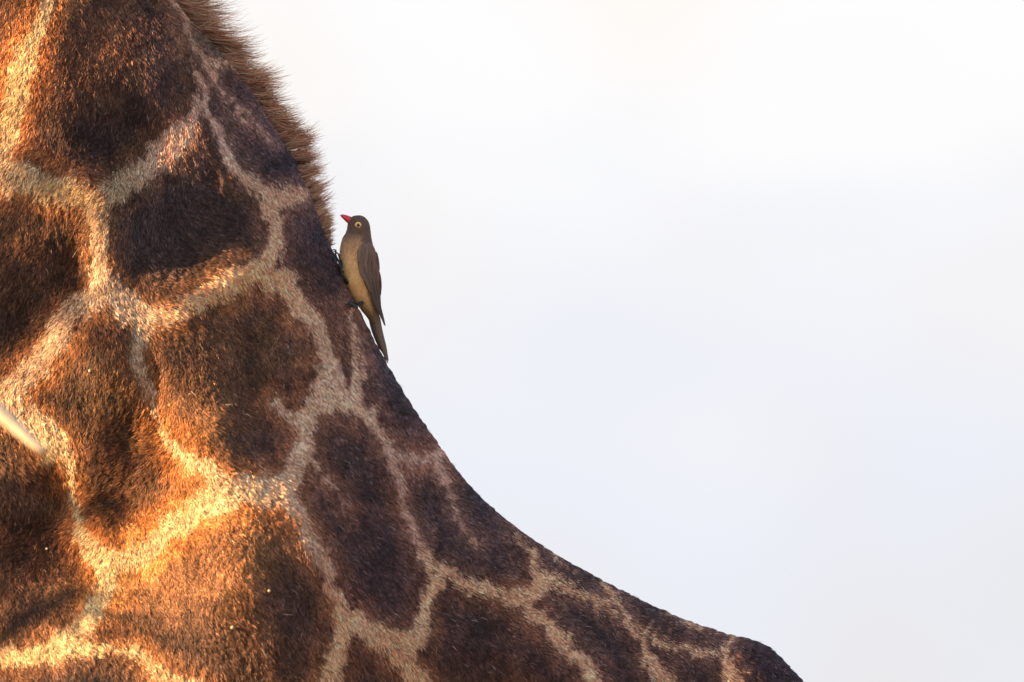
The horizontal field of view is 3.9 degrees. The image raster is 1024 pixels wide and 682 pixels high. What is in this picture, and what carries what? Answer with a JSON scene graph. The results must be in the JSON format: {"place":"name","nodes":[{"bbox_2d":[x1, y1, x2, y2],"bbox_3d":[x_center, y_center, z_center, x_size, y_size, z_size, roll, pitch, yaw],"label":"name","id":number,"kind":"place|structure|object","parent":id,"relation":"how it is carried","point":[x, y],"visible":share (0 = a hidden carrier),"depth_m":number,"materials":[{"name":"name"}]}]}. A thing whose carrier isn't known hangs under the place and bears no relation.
{"place":"outdoors","nodes":[
{"label":"outdoors","id":0,"kind":"place"},
{"bbox_2d":[200,0,1023,681],"label":"sky","id":1,"kind":"structure","parent":0,"point":[718,305],"materials":[{"name":"white"}]},
{"label":"ground","id":2,"kind":"structure","parent":0,"visible":0},
{"bbox_2d":[0,350,65,466],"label":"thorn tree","id":3,"kind":"object","parent":2,"relation":"on","point":[11,423],"visible":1,"depth_m":17.77,"materials":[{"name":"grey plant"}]},
{"bbox_2d":[0,0,802,681],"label":"giraffe","id":4,"kind":"object","parent":2,"relation":"on","point":[234,422],"visible":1,"depth_m":19.84},
{"bbox_2d":[328,214,388,362],"bbox_3d":[-0.213,-0.070,20.026,0.089,0.199,0.055,3,-4,-39],"label":"oxpecker","id":5,"kind":"object","parent":4,"relation":"on","point":[358,264],"visible":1,"depth_m":20.02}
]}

